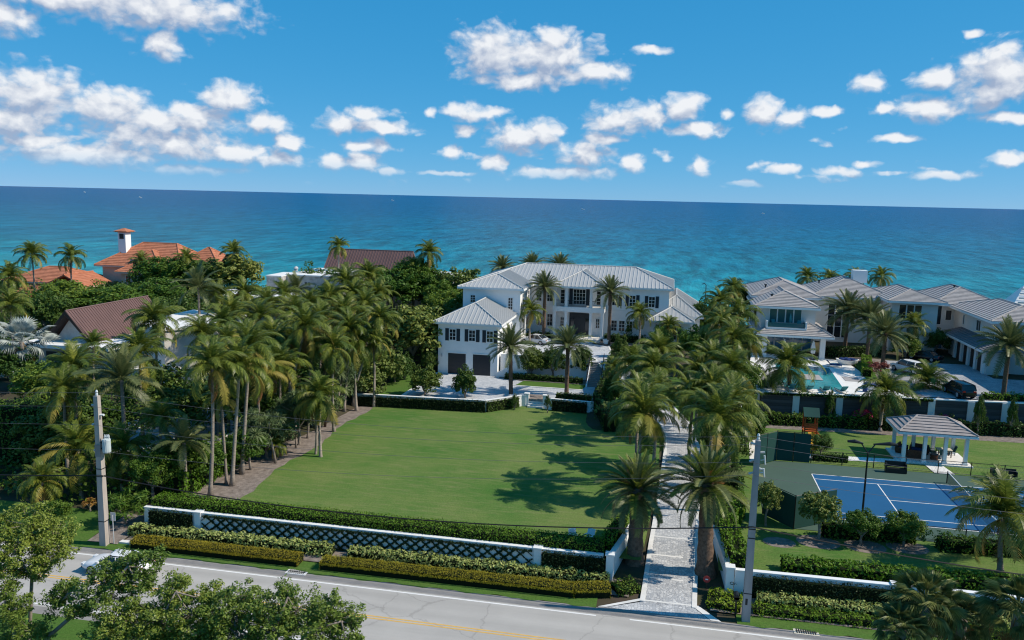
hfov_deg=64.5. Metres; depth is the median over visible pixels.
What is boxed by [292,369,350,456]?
palm tree
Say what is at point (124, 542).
step slab
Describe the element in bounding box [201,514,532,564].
lattice vine
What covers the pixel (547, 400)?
broadleaf tree
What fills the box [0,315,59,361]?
palm tree
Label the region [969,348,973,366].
garage door
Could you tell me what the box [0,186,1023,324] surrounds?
sea
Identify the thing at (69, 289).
broadleaf tree
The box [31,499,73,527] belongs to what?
shrub
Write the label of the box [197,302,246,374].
palm tree
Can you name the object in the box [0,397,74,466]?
clipped hedge
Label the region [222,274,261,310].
palm tree
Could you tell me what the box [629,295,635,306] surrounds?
window
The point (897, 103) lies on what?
sky
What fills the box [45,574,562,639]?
line
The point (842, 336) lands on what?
window
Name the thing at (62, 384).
palm tree
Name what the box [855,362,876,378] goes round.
lawn
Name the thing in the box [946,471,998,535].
tennis net
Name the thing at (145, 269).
broadleaf tree
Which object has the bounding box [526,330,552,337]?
clipped hedge
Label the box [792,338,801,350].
window
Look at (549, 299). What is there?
window
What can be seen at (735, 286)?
palm tree
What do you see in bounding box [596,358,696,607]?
driveway
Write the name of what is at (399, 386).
lawn
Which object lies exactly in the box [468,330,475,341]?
window
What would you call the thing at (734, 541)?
clipped hedge
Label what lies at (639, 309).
palm tree
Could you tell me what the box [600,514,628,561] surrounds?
clipped hedge
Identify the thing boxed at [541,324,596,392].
palm tree
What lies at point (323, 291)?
broadleaf tree
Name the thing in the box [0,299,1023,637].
ground
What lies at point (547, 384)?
lawn
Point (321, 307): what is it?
palm tree
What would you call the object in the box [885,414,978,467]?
gazebo
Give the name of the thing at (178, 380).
broadleaf tree
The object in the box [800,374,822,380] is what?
pool platform
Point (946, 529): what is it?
court fence
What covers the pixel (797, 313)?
window
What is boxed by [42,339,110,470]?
palm tree
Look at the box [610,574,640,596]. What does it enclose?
ground cover
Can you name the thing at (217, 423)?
palm tree
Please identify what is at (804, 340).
window
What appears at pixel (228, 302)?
palm tree
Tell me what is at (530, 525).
power line
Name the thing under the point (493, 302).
house
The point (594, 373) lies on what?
garden steps
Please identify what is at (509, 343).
palm tree
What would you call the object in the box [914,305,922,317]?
window
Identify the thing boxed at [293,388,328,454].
palm tree
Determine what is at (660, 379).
palm tree
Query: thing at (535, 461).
power line
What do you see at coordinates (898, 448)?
garden sofa
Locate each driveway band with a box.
[645,599,691,605]
[648,576,682,580]
[651,554,682,557]
[654,535,694,539]
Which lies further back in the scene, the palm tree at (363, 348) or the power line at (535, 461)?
the palm tree at (363, 348)
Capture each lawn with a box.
[240,406,659,559]
[380,375,414,394]
[516,381,585,388]
[609,377,722,439]
[715,428,1023,575]
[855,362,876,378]
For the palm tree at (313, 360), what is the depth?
85.77 m
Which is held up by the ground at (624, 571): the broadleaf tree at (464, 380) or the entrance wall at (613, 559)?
the entrance wall at (613, 559)
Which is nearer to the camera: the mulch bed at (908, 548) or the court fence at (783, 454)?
the mulch bed at (908, 548)
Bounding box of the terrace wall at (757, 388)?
[746,362,760,407]
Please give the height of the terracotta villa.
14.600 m
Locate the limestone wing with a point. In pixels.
(181, 350)
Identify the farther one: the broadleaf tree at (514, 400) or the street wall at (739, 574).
the broadleaf tree at (514, 400)
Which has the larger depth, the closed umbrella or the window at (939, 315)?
the window at (939, 315)
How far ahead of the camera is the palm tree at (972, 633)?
33.52 m
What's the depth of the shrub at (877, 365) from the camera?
101.21 m
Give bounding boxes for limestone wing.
[126,310,245,382]
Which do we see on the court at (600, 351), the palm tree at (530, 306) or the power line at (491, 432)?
the palm tree at (530, 306)
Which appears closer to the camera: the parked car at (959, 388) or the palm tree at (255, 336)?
the palm tree at (255, 336)
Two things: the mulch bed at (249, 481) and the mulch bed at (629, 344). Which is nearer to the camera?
the mulch bed at (249, 481)
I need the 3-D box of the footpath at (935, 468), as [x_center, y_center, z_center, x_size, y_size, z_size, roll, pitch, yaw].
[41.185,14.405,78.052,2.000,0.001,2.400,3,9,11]
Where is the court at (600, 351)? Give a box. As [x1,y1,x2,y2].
[504,341,610,362]
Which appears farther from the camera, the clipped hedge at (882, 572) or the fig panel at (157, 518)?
the fig panel at (157, 518)
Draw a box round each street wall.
[144,505,603,566]
[733,568,1023,601]
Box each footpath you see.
[749,440,754,458]
[810,454,908,463]
[926,465,954,474]
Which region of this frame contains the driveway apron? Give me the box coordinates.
[609,601,708,619]
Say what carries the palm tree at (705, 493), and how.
on the ground at (624, 571)
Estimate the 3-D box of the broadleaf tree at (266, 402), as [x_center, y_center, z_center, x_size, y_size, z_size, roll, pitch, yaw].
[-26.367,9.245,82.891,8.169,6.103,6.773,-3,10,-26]
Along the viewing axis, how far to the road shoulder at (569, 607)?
53.15 m
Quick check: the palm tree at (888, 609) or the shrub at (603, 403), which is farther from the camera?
the shrub at (603, 403)
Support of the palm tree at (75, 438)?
on the ground at (624, 571)
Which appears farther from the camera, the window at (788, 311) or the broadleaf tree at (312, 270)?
the broadleaf tree at (312, 270)
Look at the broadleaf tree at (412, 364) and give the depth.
106.73 m
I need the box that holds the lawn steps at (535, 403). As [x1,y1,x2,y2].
[527,399,542,408]
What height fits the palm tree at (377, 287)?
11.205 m
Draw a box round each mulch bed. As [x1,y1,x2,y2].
[87,514,144,543]
[126,536,628,596]
[189,406,372,500]
[499,377,585,384]
[523,394,542,399]
[597,339,643,345]
[710,594,969,639]
[761,425,1023,442]
[763,537,795,547]
[796,535,840,548]
[844,540,886,553]
[848,357,924,396]
[886,542,928,554]
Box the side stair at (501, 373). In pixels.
[496,361,526,376]
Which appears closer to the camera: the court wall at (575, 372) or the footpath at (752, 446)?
the footpath at (752, 446)
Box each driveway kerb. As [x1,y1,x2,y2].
[594,358,666,601]
[601,598,639,606]
[660,397,699,609]
[696,606,720,621]
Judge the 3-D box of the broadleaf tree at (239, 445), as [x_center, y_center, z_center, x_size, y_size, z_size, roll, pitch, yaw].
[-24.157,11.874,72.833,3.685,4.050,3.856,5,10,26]
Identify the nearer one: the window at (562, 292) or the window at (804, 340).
the window at (804, 340)
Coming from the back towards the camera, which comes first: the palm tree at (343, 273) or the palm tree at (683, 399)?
the palm tree at (343, 273)
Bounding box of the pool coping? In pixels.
[772,365,848,391]
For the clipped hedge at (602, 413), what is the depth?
90.23 m
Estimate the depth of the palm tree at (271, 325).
86.59 m
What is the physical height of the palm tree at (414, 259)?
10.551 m
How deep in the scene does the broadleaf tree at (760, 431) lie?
82.02 m
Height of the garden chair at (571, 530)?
0.950 m
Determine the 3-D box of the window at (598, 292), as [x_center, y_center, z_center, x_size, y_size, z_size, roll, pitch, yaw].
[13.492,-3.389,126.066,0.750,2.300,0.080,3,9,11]
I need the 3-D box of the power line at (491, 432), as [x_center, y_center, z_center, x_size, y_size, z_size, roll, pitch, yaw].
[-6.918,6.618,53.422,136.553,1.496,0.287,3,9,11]
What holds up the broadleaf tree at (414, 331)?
on the ground at (624, 571)
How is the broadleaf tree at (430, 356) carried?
on the lawn at (399, 386)
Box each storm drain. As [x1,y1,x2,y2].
[285,569,307,575]
[793,628,819,636]
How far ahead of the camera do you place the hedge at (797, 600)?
51.89 m
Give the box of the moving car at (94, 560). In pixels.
[81,549,154,575]
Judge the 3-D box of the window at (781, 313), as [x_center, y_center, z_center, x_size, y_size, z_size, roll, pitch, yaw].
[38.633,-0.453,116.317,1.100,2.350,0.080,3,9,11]
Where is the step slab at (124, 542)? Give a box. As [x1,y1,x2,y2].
[119,540,129,544]
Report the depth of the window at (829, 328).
128.15 m
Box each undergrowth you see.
[0,291,441,502]
[0,311,620,500]
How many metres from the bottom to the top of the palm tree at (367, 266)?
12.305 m
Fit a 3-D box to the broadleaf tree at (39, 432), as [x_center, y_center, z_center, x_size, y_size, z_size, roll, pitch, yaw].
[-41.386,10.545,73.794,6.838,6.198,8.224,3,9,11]
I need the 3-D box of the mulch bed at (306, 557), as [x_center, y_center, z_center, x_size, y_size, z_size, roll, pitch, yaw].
[-10.350,17.117,57.900,37.200,0.110,2.300,3,9,11]
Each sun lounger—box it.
[786,384,795,390]
[805,385,814,391]
[819,385,830,391]
[826,360,841,366]
[834,386,847,392]
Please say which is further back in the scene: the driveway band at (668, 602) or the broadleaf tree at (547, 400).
the broadleaf tree at (547, 400)
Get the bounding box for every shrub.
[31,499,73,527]
[81,497,96,511]
[107,486,151,525]
[187,440,228,483]
[594,400,613,412]
[619,320,637,335]
[648,326,673,346]
[811,433,833,453]
[843,507,884,545]
[851,409,876,421]
[867,361,889,379]
[880,509,931,546]
[889,333,922,357]
[922,327,952,351]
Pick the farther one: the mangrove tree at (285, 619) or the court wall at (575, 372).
the court wall at (575, 372)
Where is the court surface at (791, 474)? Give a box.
[758,461,1023,541]
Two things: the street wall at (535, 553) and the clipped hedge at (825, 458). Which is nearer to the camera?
the street wall at (535, 553)
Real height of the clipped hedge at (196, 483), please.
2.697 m
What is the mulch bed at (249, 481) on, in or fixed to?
on the ground at (624, 571)
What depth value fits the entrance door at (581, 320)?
127.13 m
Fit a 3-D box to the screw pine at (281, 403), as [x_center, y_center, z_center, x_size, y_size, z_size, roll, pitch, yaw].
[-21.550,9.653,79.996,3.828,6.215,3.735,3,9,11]
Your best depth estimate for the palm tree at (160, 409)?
67.90 m
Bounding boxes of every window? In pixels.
[449,329,455,340]
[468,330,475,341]
[470,294,475,302]
[486,331,493,342]
[508,297,512,309]
[537,313,542,325]
[546,314,552,325]
[547,294,551,301]
[560,289,564,303]
[560,317,563,326]
[573,289,585,304]
[595,318,599,328]
[596,291,600,305]
[611,320,616,330]
[618,320,624,331]
[626,321,632,331]
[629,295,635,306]
[648,296,654,307]
[767,336,773,348]
[769,308,777,321]
[774,337,783,348]
[777,309,785,322]
[784,337,792,345]
[785,309,793,322]
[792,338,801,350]
[793,310,801,322]
[802,338,811,350]
[826,304,834,334]
[833,306,841,337]
[840,311,848,337]
[898,304,906,317]
[906,305,914,317]
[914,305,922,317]
[937,306,942,324]
[945,310,951,320]
[976,319,981,330]
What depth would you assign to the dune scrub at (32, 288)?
158.87 m
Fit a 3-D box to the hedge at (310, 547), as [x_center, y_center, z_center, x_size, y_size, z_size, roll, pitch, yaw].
[-20.892,16.162,59.944,16.487,1.172,1.641,3,9,11]
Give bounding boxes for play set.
[802,407,819,452]
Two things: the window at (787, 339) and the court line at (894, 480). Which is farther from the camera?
the window at (787, 339)
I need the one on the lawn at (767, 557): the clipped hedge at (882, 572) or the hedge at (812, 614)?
the clipped hedge at (882, 572)
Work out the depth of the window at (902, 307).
120.52 m
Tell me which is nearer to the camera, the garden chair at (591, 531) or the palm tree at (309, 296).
the garden chair at (591, 531)
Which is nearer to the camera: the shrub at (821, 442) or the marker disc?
the marker disc
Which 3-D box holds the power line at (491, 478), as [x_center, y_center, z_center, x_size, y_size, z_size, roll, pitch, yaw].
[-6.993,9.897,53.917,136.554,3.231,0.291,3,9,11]
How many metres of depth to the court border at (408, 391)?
100.44 m
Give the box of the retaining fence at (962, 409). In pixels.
[759,391,1023,424]
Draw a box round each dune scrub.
[0,273,749,324]
[0,276,743,343]
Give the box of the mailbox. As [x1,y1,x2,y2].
[733,591,739,616]
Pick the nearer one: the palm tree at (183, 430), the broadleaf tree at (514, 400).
the palm tree at (183, 430)
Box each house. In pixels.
[200,248,462,322]
[433,262,702,375]
[743,269,1023,375]
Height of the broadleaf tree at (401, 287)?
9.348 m
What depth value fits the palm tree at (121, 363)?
69.65 m
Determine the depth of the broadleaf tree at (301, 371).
98.54 m
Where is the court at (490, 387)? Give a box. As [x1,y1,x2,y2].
[405,373,594,399]
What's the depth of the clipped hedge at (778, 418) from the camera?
92.01 m
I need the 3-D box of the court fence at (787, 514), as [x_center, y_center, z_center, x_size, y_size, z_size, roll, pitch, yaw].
[22.873,14.742,63.992,5.612,2.750,2.778,3,9,11]
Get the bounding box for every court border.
[402,372,437,394]
[513,385,582,390]
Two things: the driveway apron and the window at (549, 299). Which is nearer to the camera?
the driveway apron
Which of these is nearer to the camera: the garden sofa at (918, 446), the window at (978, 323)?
the garden sofa at (918, 446)
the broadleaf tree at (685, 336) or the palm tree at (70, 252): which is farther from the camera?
the palm tree at (70, 252)
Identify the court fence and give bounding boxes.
[760,430,811,463]
[762,481,836,528]
[810,450,1023,476]
[843,518,1014,539]
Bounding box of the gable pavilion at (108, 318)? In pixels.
[18,295,151,367]
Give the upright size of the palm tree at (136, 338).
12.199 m
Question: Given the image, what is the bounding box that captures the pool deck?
[750,353,905,396]
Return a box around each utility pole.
[91,390,110,545]
[741,433,765,622]
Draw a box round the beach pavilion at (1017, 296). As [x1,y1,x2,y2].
[1005,285,1023,304]
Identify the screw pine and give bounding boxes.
[232,425,266,469]
[251,411,288,463]
[271,386,308,447]
[310,358,340,422]
[319,367,346,426]
[335,359,358,416]
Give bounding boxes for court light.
[847,439,897,511]
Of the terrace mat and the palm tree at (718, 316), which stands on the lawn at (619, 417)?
the palm tree at (718, 316)
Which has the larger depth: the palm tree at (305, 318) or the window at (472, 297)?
the window at (472, 297)
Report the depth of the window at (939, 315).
123.36 m
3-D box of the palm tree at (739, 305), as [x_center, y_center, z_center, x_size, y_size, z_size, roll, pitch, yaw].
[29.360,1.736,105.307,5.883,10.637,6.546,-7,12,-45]
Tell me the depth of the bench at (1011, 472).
75.49 m
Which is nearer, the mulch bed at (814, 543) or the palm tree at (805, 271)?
the mulch bed at (814, 543)
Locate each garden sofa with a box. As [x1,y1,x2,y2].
[895,441,908,452]
[905,450,921,458]
[909,442,928,454]
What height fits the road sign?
2.500 m
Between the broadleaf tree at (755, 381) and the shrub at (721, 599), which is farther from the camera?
the broadleaf tree at (755, 381)
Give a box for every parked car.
[521,333,550,344]
[890,359,924,374]
[907,350,943,361]
[943,380,976,397]
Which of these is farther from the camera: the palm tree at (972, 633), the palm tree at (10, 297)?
the palm tree at (10, 297)
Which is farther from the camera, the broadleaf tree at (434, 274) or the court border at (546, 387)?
the broadleaf tree at (434, 274)
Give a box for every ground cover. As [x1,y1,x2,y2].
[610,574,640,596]
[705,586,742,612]
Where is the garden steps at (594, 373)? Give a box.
[585,353,603,386]
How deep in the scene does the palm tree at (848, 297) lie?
117.19 m
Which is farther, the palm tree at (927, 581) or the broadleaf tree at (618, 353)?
the broadleaf tree at (618, 353)
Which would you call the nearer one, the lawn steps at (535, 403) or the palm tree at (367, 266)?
the lawn steps at (535, 403)
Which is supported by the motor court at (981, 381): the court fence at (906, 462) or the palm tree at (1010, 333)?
the palm tree at (1010, 333)
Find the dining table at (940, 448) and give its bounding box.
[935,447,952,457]
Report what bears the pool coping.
on the pool deck
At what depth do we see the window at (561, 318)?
127.75 m
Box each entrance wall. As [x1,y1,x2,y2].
[605,525,628,581]
[713,525,735,592]
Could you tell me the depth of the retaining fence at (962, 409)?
92.55 m
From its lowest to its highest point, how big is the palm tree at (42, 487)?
4.834 m
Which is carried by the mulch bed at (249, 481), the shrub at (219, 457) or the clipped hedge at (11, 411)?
the shrub at (219, 457)
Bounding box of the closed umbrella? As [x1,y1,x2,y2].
[809,341,814,359]
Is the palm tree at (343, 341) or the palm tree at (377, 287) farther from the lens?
the palm tree at (377, 287)
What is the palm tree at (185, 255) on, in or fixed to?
on the ground at (624, 571)
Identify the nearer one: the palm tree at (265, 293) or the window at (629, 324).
the palm tree at (265, 293)
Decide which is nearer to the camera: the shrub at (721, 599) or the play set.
the shrub at (721, 599)
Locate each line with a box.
[0,392,1023,472]
[0,405,1017,480]
[0,474,1022,574]
[1,544,595,615]
[9,448,1020,513]
[9,599,300,638]
[12,423,1021,499]
[40,576,543,639]
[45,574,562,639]
[630,619,801,639]
[818,474,1013,490]
[822,479,968,491]
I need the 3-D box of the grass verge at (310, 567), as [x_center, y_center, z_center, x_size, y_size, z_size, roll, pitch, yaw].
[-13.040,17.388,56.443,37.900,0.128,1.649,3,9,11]
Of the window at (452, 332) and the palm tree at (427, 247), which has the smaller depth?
the window at (452, 332)
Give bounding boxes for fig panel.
[148,508,192,529]
[357,395,485,412]
[486,396,519,411]
[541,549,605,573]
[551,399,587,413]
[752,574,1022,619]
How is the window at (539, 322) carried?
in the house at (493, 302)
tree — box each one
[0,259,30,292]
[0,288,35,348]
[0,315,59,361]
[0,343,47,386]
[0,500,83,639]
[0,572,57,639]
[7,359,59,400]
[9,400,103,460]
[11,240,51,291]
[12,457,68,510]
[20,289,77,330]
[23,361,99,484]
[25,279,93,307]
[31,418,118,500]
[37,543,170,639]
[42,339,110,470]
[53,242,88,279]
[70,288,113,307]
[70,328,113,392]
[72,341,165,479]
[76,567,226,639]
[77,384,140,436]
[85,284,158,305]
[87,417,161,492]
[96,326,178,442]
[112,359,192,413]
[121,297,186,364]
[125,256,188,286]
[127,250,153,282]
[128,451,176,498]
[129,277,188,304]
[129,373,220,439]
[133,397,187,489]
[144,437,214,478]
[145,294,210,315]
[146,414,219,495]
[155,255,206,289]
[167,259,226,314]
[169,334,249,497]
[171,246,200,290]
[171,313,227,413]
[175,254,238,289]
[177,286,226,310]
[182,373,244,414]
[184,337,236,436]
[184,573,367,639]
[196,380,240,484]
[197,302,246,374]
[200,278,236,307]
[204,290,251,333]
[204,333,274,486]
[205,321,241,432]
[208,254,264,284]
[210,380,285,428]
[214,283,260,310]
[217,319,283,474]
[218,239,248,288]
[221,429,267,460]
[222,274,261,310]
[222,345,294,451]
[226,315,259,346]
[231,296,285,326]
[238,406,302,458]
[250,285,285,320]
[251,315,294,394]
[262,277,301,313]
[263,338,313,440]
[265,436,287,459]
[268,344,319,384]
[269,293,314,382]
[270,318,308,391]
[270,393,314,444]
[276,302,333,393]
[280,270,315,298]
[282,325,337,425]
[287,288,330,347]
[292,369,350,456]
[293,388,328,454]
[295,384,311,438]
[297,260,346,291]
[299,297,338,367]
[306,325,357,431]
[310,282,355,322]
[312,278,349,320]
[320,261,371,306]
[321,386,345,426]
[323,292,369,365]
[324,373,362,408]
[326,306,372,411]
[327,236,350,267]
[335,277,376,314]
[338,326,381,410]
[347,361,387,396]
[348,286,384,342]
[351,258,386,319]
[351,299,403,406]
[352,345,406,381]
[358,276,401,307]
[361,321,393,406]
[364,263,422,310]
[381,304,442,361]
[387,347,412,381]
[391,257,441,305]
[398,351,415,379]
[403,256,421,270]
[408,267,449,290]
[408,363,442,394]
[414,239,443,267]
[419,279,462,316]
[420,347,438,365]
[426,288,462,315]
[435,266,480,291]
[441,302,462,314]
[450,364,476,397]
[486,322,538,393]
[488,254,517,272]
[511,394,519,408]
[519,251,545,263]
[519,297,547,342]
[519,344,544,373]
[525,269,562,333]
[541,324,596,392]
[541,344,565,375]
[543,394,551,412]
[545,252,573,263]
[570,342,595,370]
[592,448,683,566]
[593,274,631,344]
[598,355,624,376]
[600,370,623,401]
[606,369,672,455]
[606,378,682,454]
[610,334,628,354]
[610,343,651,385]
[613,350,628,368]
[620,346,690,441]
[625,300,655,343]
[634,328,685,379]
[638,365,680,463]
[650,439,763,579]
[654,313,684,341]
[665,370,711,470]
[670,324,722,356]
[673,361,746,450]
[675,382,762,512]
[676,349,726,421]
[683,337,732,370]
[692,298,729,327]
[695,305,747,364]
[695,370,771,466]
[697,420,753,457]
[698,347,766,394]
[700,285,736,331]
[707,317,763,361]
[714,292,764,328]
[717,276,747,320]
[728,279,749,313]
[729,360,764,398]
[734,402,770,447]
[741,327,769,360]
[754,340,826,392]
[757,479,783,525]
[795,266,819,283]
[798,490,842,539]
[816,268,840,279]
[818,288,867,345]
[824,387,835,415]
[841,294,899,354]
[843,266,870,284]
[851,308,918,362]
[854,368,921,431]
[868,264,895,286]
[871,599,935,639]
[880,567,972,639]
[896,359,958,398]
[898,311,932,349]
[930,588,997,639]
[944,463,1023,572]
[971,572,1023,639]
[972,314,1023,393]
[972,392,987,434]
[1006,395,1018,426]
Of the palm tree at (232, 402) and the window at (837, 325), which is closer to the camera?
the palm tree at (232, 402)
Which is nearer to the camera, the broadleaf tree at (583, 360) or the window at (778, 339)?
the broadleaf tree at (583, 360)
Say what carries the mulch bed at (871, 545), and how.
on the lawn at (767, 557)
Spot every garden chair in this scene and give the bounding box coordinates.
[568,528,577,534]
[585,528,595,536]
[928,446,936,453]
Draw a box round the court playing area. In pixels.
[813,474,1023,532]
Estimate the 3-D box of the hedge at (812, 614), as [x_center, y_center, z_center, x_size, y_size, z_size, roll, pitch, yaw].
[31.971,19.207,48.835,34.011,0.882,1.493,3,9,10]
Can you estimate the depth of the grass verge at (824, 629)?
50.27 m
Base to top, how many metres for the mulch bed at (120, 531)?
0.300 m
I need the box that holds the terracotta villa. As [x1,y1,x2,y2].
[1,228,224,296]
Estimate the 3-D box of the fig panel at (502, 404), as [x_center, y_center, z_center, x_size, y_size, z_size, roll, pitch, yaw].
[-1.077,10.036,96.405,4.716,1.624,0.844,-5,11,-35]
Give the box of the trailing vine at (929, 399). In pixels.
[764,390,933,401]
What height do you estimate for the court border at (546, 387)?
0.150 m
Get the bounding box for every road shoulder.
[0,601,282,639]
[2,539,869,639]
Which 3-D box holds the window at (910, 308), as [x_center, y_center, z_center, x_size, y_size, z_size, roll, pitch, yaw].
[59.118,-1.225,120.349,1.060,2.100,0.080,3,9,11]
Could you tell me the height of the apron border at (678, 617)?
0.022 m
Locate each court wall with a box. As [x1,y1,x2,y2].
[206,428,242,444]
[352,392,593,412]
[500,353,588,379]
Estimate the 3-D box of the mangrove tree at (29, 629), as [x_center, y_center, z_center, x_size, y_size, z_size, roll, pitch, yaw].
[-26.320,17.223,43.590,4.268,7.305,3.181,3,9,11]
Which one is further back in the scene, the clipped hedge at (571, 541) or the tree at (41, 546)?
the clipped hedge at (571, 541)
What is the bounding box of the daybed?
[836,357,858,364]
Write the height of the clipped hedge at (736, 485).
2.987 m
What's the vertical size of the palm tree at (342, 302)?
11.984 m
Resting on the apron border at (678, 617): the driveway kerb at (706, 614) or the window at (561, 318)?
the driveway kerb at (706, 614)
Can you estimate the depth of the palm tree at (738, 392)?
69.41 m
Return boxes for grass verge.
[0,500,123,546]
[0,610,195,639]
[78,537,597,607]
[736,614,947,639]
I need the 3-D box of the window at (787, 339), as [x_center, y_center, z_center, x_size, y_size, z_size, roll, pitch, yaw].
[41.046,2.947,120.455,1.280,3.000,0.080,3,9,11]
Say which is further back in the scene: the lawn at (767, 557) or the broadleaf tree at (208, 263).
the broadleaf tree at (208, 263)
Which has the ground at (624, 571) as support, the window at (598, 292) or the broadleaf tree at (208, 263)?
the broadleaf tree at (208, 263)
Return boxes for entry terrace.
[556,335,601,342]
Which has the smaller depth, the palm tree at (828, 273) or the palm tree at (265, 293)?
the palm tree at (265, 293)
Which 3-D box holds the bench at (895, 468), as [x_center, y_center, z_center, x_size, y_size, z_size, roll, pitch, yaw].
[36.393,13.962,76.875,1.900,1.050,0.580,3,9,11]
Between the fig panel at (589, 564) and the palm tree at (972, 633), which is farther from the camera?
the fig panel at (589, 564)
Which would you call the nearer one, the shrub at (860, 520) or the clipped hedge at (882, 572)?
the clipped hedge at (882, 572)
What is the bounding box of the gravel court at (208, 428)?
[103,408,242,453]
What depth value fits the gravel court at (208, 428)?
84.68 m
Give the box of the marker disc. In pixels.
[703,576,709,589]
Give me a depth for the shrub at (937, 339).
119.27 m
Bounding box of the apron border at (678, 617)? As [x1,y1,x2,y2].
[598,606,721,623]
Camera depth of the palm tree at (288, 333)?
87.68 m
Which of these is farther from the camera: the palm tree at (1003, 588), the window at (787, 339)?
the window at (787, 339)
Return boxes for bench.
[884,460,906,473]
[990,467,1017,481]
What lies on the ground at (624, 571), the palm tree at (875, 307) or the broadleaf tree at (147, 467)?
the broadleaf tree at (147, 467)
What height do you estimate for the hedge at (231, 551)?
0.926 m
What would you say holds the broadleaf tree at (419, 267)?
on the ground at (624, 571)
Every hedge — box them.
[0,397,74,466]
[127,522,335,557]
[129,534,303,566]
[150,491,605,555]
[162,418,305,495]
[318,554,611,598]
[347,544,609,582]
[504,372,582,383]
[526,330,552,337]
[555,392,591,400]
[590,392,618,431]
[594,351,623,393]
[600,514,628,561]
[603,333,646,343]
[713,490,746,567]
[719,443,744,494]
[751,600,1009,639]
[755,590,1011,630]
[763,410,868,429]
[780,553,1022,590]
[810,451,848,462]
[820,520,916,544]
[825,345,886,357]
[860,353,872,376]
[866,415,1023,437]
[932,530,1023,557]
[982,391,1023,400]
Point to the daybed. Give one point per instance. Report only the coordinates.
(846, 361)
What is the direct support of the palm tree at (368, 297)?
on the ground at (624, 571)
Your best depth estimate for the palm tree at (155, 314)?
95.49 m
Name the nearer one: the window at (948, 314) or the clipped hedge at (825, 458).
the clipped hedge at (825, 458)
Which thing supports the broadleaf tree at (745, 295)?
on the ground at (624, 571)
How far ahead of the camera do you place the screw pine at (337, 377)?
86.62 m
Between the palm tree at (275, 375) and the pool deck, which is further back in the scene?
the pool deck
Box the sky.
[0,0,1023,208]
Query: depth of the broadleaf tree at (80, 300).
131.50 m
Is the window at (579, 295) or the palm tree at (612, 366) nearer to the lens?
the palm tree at (612, 366)
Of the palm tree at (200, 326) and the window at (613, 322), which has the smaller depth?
the palm tree at (200, 326)
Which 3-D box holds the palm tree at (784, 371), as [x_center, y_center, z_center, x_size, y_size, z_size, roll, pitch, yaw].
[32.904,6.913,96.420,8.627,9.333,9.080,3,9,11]
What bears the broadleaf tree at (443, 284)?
on the ground at (624, 571)
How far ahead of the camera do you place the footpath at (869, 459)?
80.75 m
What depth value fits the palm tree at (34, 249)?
149.62 m
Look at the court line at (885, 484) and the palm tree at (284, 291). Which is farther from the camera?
the palm tree at (284, 291)
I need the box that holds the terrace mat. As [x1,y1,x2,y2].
[841,376,859,381]
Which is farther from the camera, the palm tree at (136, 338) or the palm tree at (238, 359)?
the palm tree at (136, 338)
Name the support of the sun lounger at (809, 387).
on the pool deck
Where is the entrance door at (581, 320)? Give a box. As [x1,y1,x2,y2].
[569,312,588,334]
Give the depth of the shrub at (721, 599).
52.52 m
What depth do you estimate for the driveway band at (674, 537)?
61.29 m
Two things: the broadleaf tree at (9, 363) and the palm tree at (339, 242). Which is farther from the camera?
the palm tree at (339, 242)
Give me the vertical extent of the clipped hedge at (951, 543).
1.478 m
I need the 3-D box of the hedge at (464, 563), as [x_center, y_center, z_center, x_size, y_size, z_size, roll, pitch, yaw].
[-2.567,17.079,56.567,18.825,1.200,1.638,3,9,11]
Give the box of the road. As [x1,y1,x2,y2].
[0,543,810,639]
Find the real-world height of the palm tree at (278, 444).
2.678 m
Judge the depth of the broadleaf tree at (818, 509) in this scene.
60.09 m
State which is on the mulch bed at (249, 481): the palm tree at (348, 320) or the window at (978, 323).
the palm tree at (348, 320)
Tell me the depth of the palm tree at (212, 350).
64.91 m
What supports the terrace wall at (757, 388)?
on the ground at (624, 571)
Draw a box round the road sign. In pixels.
[110,512,115,543]
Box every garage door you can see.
[447,352,466,373]
[472,353,490,375]
[956,342,959,358]
[962,345,966,362]
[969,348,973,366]
[976,352,981,370]
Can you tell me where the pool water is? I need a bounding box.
[775,363,841,389]
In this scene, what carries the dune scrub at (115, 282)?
on the ground at (624, 571)
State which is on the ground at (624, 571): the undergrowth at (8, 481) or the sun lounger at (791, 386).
the undergrowth at (8, 481)
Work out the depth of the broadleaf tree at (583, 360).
108.58 m
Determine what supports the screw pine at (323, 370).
on the mulch bed at (249, 481)
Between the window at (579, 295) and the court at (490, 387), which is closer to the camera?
the court at (490, 387)
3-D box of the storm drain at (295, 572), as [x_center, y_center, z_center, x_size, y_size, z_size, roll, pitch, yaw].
[-14.885,17.487,56.157,1.500,0.155,0.750,3,9,11]
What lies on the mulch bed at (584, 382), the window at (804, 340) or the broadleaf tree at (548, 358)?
the broadleaf tree at (548, 358)
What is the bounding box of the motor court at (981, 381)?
[885,360,1023,398]

